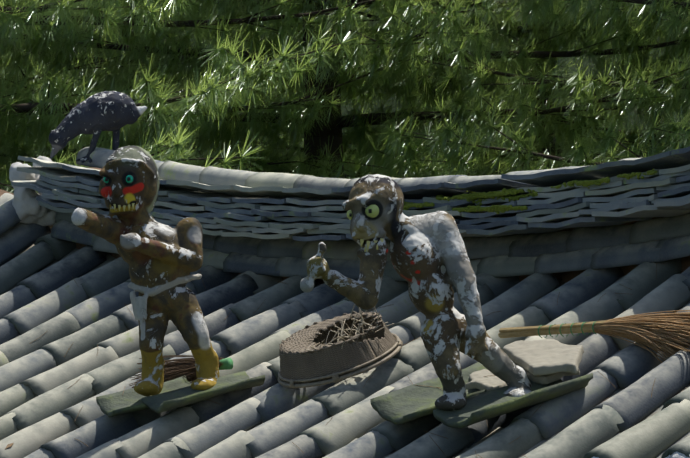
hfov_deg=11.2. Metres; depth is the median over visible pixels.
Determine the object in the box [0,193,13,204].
cover
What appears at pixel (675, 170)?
jeoksae
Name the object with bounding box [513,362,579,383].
slab
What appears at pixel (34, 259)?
tile
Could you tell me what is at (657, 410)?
pan
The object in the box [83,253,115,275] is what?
pan
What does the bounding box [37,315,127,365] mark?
tile
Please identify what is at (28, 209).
plaster joint
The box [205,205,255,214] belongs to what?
jeoksae
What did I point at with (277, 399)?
tile
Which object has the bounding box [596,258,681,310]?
tile
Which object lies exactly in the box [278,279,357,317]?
cover
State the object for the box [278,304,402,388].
basket
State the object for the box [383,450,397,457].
pan
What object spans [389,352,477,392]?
cover
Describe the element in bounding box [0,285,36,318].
cover
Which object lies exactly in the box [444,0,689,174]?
pine
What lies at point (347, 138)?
pine
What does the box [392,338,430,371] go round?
cover
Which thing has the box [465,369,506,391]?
slab
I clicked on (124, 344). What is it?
cover
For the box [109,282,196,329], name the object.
cover
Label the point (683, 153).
jeoksae
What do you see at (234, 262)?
chakgo
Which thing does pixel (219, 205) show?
jeoksae
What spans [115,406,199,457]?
tile
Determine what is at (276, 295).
tile
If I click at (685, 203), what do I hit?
jeoksae
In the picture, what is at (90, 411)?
tile
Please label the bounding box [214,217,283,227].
jeoksae
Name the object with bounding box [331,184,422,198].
jeoksae
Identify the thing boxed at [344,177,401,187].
ridge top
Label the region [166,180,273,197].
jeoksae
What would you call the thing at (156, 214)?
jeoksae
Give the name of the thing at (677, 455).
eave cap
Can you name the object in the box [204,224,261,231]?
jeoksae
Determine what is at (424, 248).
goblin
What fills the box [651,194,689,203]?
jeoksae
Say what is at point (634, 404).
tile
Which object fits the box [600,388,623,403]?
pan
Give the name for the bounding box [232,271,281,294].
cover
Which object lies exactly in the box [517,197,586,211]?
jeoksae
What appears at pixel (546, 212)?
jeoksae
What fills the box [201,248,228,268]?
chakgo
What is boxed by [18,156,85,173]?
jeoksae
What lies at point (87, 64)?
pine
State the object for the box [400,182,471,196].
jeoksae
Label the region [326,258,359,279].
chakgo
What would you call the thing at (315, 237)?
jeoksae
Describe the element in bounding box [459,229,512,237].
jeoksae
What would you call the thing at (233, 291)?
tile
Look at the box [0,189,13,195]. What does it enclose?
roof bed
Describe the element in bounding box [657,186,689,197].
jeoksae
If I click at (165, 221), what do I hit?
jeoksae
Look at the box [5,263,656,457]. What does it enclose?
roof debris
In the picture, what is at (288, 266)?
chakgo
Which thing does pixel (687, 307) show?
cover
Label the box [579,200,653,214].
jeoksae
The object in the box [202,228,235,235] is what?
jeoksae
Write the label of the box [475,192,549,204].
jeoksae
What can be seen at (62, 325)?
tile
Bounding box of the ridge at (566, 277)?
[76,168,689,283]
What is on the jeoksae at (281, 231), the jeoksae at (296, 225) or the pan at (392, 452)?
the jeoksae at (296, 225)
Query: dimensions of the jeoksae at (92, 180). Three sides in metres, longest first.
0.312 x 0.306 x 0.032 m
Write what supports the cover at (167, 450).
in the pan
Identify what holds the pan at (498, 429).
on the roof bed
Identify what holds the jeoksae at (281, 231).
on the jeoksae at (259, 235)
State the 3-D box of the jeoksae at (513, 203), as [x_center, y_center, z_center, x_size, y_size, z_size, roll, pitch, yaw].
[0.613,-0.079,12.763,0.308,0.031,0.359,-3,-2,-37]
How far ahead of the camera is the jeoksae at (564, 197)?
12.37 m
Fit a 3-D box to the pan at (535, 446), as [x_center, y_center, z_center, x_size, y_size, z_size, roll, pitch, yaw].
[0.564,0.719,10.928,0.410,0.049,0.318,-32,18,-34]
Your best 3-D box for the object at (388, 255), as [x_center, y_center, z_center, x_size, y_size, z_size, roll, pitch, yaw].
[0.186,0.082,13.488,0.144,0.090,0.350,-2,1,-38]
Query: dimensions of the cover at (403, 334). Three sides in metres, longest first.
0.407 x 0.168 x 0.095 m
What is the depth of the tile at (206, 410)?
12.47 m
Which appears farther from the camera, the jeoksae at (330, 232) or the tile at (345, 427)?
the jeoksae at (330, 232)
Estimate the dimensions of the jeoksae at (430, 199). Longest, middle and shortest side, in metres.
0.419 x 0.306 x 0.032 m
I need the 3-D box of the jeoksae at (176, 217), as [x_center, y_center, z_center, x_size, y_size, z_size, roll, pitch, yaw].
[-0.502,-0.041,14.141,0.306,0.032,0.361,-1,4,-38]
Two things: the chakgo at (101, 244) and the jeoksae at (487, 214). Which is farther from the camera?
the chakgo at (101, 244)
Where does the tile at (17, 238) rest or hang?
on the pan
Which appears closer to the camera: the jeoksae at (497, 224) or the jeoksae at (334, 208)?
the jeoksae at (497, 224)
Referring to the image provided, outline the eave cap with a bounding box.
[665,452,689,457]
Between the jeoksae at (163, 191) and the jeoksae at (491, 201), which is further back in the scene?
the jeoksae at (163, 191)
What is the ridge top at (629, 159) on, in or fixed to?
on the ridge at (566, 277)
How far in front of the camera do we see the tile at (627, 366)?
11.32 m
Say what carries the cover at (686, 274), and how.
in the pan
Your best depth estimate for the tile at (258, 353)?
12.92 m
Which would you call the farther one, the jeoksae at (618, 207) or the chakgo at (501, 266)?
the chakgo at (501, 266)
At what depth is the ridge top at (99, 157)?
15.16 m
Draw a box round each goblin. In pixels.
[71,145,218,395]
[300,174,531,410]
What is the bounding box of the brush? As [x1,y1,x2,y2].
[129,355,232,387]
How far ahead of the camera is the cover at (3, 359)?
13.91 m
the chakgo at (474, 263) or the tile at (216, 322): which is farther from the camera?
the tile at (216, 322)
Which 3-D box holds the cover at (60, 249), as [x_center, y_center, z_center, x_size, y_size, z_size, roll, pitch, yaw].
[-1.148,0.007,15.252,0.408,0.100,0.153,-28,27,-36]
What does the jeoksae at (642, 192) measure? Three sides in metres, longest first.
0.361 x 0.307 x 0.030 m
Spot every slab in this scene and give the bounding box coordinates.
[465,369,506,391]
[503,339,583,375]
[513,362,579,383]
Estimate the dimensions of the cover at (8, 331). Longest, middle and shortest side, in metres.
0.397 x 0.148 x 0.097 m
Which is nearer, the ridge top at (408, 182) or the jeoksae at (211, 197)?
the ridge top at (408, 182)
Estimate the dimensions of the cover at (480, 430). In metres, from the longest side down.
0.406 x 0.158 x 0.106 m
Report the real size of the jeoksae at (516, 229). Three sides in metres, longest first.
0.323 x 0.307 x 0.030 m
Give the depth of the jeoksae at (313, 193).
13.55 m
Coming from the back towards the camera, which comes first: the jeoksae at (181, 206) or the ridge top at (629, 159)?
the jeoksae at (181, 206)
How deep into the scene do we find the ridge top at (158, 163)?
14.84 m
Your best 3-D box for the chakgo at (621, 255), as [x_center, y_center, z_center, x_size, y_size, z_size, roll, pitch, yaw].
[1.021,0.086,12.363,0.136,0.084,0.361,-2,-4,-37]
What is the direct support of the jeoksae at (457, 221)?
on the roof ridge tile
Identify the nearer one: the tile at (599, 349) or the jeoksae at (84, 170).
the tile at (599, 349)
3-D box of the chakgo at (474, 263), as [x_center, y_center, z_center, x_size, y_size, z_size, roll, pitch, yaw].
[0.439,0.147,13.108,0.136,0.084,0.360,-4,1,-38]
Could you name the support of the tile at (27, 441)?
in the pan
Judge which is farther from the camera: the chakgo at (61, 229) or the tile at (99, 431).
the chakgo at (61, 229)
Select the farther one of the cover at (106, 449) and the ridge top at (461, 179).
the ridge top at (461, 179)
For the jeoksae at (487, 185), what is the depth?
12.73 m
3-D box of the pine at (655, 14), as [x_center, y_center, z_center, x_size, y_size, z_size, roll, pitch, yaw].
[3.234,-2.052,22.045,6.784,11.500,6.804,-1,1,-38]
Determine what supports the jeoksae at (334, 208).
on the jeoksae at (334, 214)
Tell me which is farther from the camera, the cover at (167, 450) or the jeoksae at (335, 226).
the jeoksae at (335, 226)
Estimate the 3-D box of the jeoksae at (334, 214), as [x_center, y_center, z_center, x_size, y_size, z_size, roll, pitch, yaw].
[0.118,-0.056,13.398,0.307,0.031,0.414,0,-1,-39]
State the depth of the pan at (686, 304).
11.85 m
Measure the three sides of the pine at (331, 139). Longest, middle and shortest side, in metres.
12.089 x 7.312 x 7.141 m
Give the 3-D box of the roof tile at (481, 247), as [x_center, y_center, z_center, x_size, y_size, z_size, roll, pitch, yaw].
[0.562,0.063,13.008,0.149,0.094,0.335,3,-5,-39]
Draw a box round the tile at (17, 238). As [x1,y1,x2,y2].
[0,222,50,265]
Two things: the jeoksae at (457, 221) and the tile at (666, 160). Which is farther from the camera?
the jeoksae at (457, 221)
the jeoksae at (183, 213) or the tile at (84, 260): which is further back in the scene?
the tile at (84, 260)
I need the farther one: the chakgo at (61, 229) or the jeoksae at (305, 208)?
the chakgo at (61, 229)
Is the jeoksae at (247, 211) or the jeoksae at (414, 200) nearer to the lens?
the jeoksae at (414, 200)
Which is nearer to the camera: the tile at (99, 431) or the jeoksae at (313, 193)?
the tile at (99, 431)
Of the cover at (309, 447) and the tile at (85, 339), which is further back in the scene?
the tile at (85, 339)
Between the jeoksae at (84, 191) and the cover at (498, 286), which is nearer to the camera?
the cover at (498, 286)
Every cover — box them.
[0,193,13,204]
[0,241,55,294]
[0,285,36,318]
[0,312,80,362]
[0,318,18,344]
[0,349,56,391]
[0,351,8,366]
[0,383,35,416]
[0,412,18,439]
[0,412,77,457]
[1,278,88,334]
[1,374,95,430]
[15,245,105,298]
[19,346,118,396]
[24,448,54,457]
[34,233,75,260]
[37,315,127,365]
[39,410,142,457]
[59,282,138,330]
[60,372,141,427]
[76,439,122,457]
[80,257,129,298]
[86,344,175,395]
[92,320,177,357]
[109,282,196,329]
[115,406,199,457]
[132,383,190,426]
[138,437,189,457]
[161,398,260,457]
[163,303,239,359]
[168,340,229,362]
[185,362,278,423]
[190,265,238,293]
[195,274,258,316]
[195,430,254,457]
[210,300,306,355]
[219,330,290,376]
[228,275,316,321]
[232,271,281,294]
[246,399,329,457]
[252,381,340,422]
[255,434,323,457]
[266,300,358,337]
[266,356,279,379]
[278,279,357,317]
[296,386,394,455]
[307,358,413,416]
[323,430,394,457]
[341,276,408,312]
[341,325,413,380]
[359,290,419,342]
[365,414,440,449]
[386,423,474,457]
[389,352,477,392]
[391,283,494,339]
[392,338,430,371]
[437,405,533,447]
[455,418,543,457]
[476,273,519,297]
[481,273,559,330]
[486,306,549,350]
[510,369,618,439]
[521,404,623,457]
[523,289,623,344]
[524,335,545,340]
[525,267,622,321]
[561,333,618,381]
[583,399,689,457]
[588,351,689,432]
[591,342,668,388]
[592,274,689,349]
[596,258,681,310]
[661,387,689,409]
[661,435,689,457]
[676,304,689,312]
[681,267,689,290]
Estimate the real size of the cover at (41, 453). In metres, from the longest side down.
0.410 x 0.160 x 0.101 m
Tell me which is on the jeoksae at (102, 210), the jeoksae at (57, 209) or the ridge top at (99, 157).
the jeoksae at (57, 209)
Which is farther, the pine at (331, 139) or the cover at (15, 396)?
the pine at (331, 139)
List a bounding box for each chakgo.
[51,219,95,245]
[92,236,118,253]
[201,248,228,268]
[222,252,279,275]
[275,256,325,277]
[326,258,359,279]
[383,261,405,280]
[441,258,480,275]
[476,255,536,277]
[534,248,600,273]
[590,240,681,269]
[654,235,689,262]
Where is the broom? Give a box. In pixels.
[498,310,689,362]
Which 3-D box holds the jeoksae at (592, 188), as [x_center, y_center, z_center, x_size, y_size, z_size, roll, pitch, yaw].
[0.929,-0.138,12.397,0.306,0.032,0.463,-1,-5,-37]
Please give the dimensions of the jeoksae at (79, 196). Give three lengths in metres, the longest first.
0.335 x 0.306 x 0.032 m
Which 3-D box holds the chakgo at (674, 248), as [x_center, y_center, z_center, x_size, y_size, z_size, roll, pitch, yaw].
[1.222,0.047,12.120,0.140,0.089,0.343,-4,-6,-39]
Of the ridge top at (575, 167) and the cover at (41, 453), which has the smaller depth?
the cover at (41, 453)
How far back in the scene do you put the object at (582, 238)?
12.51 m
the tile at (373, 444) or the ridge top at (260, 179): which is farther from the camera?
the ridge top at (260, 179)
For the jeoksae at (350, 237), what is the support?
on the bugo
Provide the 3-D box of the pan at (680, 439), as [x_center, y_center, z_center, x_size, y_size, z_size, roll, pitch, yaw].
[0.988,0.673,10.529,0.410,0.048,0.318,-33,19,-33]
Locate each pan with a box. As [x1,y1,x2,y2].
[37,248,107,272]
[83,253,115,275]
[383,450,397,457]
[450,427,503,457]
[517,431,559,457]
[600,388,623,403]
[636,384,689,424]
[656,432,689,457]
[675,300,689,312]
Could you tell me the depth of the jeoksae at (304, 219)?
13.55 m
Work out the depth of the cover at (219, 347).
13.17 m
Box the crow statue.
[49,91,146,162]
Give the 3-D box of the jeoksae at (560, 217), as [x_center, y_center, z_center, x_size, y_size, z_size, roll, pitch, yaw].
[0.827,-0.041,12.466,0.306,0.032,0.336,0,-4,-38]
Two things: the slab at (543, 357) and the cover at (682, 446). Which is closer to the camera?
the cover at (682, 446)
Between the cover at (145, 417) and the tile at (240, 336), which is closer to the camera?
the cover at (145, 417)
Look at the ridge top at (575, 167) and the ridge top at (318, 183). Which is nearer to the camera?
the ridge top at (575, 167)
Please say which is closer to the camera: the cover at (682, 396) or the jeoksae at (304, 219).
the cover at (682, 396)
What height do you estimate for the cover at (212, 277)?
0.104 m
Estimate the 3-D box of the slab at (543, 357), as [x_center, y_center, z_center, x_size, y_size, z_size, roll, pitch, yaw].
[0.663,0.409,11.421,0.220,0.037,0.445,-14,14,-15]
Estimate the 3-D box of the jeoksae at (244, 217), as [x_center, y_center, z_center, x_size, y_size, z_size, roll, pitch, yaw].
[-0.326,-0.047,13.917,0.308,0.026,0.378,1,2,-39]
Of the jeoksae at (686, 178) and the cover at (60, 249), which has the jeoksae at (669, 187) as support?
the jeoksae at (686, 178)
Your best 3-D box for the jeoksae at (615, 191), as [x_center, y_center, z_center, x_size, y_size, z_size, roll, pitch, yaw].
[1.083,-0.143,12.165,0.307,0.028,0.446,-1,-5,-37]
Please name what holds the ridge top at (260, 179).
on the ridge at (566, 277)
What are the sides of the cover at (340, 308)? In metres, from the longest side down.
0.406 x 0.153 x 0.096 m
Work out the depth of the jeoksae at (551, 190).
12.44 m
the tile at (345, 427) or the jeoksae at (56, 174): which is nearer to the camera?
the tile at (345, 427)
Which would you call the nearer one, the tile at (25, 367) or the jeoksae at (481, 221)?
the jeoksae at (481, 221)
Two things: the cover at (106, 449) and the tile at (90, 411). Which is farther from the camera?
the tile at (90, 411)
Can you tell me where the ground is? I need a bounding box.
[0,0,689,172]
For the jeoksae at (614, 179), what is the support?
on the jeoksae at (592, 188)
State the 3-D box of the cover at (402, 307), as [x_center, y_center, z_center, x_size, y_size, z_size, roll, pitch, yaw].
[0.121,0.331,12.953,0.411,0.097,0.147,-30,16,-36]
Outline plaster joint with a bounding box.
[9,156,55,225]
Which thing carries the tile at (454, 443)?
in the pan at (392, 452)
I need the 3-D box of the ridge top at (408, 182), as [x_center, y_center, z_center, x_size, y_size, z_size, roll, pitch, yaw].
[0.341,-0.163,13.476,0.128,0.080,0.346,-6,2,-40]
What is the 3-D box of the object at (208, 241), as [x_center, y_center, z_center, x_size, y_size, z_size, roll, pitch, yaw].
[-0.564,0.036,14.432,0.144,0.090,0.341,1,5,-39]
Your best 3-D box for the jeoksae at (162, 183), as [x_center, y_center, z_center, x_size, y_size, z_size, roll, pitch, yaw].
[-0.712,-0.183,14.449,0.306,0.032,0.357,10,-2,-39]
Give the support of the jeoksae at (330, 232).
on the jeoksae at (315, 237)
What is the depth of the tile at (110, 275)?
14.59 m
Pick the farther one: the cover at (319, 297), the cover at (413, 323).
the cover at (319, 297)
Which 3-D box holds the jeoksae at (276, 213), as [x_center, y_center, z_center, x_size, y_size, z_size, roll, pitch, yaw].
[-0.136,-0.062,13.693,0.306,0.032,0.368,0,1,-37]
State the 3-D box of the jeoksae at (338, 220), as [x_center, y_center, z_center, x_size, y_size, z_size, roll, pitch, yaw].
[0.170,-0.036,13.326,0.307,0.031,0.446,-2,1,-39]
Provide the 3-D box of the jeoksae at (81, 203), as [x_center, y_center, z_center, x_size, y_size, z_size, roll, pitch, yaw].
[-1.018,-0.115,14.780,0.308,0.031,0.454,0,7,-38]
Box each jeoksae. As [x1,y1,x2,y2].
[11,180,55,194]
[17,167,94,181]
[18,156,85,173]
[36,180,79,192]
[36,196,87,209]
[38,201,93,212]
[39,175,98,191]
[42,193,105,207]
[52,189,103,203]
[62,164,99,175]
[76,176,102,185]
[79,189,100,195]
[82,207,116,216]
[101,199,168,208]
[106,207,165,218]
[152,216,209,227]
[153,208,213,217]
[155,201,207,210]
[157,186,209,195]
[157,196,196,203]
[159,179,207,191]
[163,213,219,223]
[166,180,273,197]
[168,192,251,202]
[197,200,296,208]
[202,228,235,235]
[204,213,275,220]
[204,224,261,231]
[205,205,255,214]
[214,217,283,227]
[221,232,309,238]
[232,197,291,203]
[233,185,309,198]
[251,209,346,216]
[252,227,308,233]
[260,205,343,211]
[267,216,321,221]
[269,222,341,229]
[282,187,348,199]
[286,198,346,205]
[293,234,352,240]
[307,229,349,234]
[311,212,346,217]
[319,224,349,229]
[322,217,350,223]
[326,206,345,210]
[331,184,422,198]
[346,233,389,239]
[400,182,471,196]
[403,205,466,214]
[404,199,429,203]
[406,211,467,218]
[408,198,491,209]
[423,197,457,202]
[444,178,537,192]
[451,201,523,211]
[455,218,477,223]
[457,220,527,229]
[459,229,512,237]
[460,216,516,224]
[461,210,524,217]
[466,224,579,234]
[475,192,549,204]
[500,183,580,195]
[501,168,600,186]
[516,202,607,217]
[516,211,593,222]
[517,192,612,205]
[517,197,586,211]
[528,217,651,227]
[535,180,628,197]
[575,169,660,186]
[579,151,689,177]
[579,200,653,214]
[582,188,667,201]
[585,178,689,195]
[590,194,660,207]
[591,205,689,217]
[623,170,689,183]
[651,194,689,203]
[654,198,689,208]
[656,183,689,189]
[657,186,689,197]
[659,164,689,174]
[671,146,689,160]
[676,175,689,182]
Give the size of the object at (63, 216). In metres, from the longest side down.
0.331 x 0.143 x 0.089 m
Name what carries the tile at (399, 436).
in the pan
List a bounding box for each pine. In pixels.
[0,0,230,182]
[0,0,439,193]
[0,0,522,179]
[0,0,689,185]
[107,0,689,174]
[337,0,689,177]
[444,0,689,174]
[555,0,689,157]
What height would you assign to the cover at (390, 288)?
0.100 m
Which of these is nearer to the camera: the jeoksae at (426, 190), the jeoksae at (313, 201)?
the jeoksae at (426, 190)
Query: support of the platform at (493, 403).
on the pan at (498, 429)
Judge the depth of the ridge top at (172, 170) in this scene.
14.69 m
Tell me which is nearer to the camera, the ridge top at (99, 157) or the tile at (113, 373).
the tile at (113, 373)
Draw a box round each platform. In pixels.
[96,375,190,416]
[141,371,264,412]
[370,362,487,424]
[433,373,592,427]
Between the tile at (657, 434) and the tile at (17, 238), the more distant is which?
the tile at (17, 238)
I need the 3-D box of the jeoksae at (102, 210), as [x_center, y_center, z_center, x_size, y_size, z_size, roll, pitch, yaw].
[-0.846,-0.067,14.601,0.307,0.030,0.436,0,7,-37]
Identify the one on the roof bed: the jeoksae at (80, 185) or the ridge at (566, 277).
the ridge at (566, 277)
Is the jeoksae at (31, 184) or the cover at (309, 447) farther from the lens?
the jeoksae at (31, 184)
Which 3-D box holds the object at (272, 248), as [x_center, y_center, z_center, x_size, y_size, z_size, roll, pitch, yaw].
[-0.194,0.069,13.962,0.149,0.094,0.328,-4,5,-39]
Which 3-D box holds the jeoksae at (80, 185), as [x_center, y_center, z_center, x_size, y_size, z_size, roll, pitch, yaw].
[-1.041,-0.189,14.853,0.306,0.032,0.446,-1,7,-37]
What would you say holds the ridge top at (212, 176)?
on the ridge at (566, 277)
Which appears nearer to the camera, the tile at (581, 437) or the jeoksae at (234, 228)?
the tile at (581, 437)
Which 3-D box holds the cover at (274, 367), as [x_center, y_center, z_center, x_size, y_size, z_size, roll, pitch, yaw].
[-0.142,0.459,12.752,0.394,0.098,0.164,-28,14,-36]
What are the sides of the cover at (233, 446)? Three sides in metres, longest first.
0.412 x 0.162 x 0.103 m
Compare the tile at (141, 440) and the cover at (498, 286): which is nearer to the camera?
the tile at (141, 440)
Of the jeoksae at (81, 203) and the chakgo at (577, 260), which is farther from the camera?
the jeoksae at (81, 203)
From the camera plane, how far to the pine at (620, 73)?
29.01 m
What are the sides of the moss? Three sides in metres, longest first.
1.676 x 0.207 x 0.163 m
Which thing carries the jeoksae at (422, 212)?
on the jeoksae at (338, 220)
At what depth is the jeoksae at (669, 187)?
11.92 m
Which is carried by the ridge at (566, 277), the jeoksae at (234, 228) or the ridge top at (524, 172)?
the ridge top at (524, 172)
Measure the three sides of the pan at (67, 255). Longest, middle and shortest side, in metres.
0.410 x 0.318 x 0.049 m
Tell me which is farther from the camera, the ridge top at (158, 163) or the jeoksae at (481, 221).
the ridge top at (158, 163)
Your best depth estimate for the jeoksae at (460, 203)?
12.83 m
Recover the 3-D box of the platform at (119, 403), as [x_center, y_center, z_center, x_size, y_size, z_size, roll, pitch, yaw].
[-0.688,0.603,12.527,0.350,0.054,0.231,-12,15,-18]
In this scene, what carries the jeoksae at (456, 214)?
on the jeoksae at (457, 221)
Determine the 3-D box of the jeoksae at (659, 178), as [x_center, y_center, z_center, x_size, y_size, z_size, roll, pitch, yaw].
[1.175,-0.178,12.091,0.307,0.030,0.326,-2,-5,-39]
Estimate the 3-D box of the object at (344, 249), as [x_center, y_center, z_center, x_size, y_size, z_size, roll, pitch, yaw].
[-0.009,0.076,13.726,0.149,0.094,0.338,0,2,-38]
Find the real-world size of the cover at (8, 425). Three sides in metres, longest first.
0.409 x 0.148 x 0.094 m
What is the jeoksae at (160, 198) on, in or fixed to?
on the jeoksae at (181, 206)
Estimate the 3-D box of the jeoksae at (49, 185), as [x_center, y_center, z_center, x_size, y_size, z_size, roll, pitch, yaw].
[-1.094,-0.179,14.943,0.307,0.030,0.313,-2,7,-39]
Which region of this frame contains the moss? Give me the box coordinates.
[403,169,656,213]
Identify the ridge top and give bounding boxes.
[76,147,114,168]
[155,160,163,170]
[158,160,205,182]
[199,166,257,185]
[244,172,314,187]
[293,175,350,189]
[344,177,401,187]
[397,175,466,186]
[448,175,500,183]
[503,166,574,184]
[566,165,591,168]
[618,158,639,160]
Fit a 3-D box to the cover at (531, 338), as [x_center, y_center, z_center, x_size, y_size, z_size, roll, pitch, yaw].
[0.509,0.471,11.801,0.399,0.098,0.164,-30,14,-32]
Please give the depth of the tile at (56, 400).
13.06 m
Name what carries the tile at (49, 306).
in the pan
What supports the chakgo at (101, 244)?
on the pan at (109, 258)
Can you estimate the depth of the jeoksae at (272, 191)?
13.78 m
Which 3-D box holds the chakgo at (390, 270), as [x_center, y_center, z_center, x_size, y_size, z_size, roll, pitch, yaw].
[0.242,0.153,13.352,0.135,0.084,0.337,-4,0,-40]

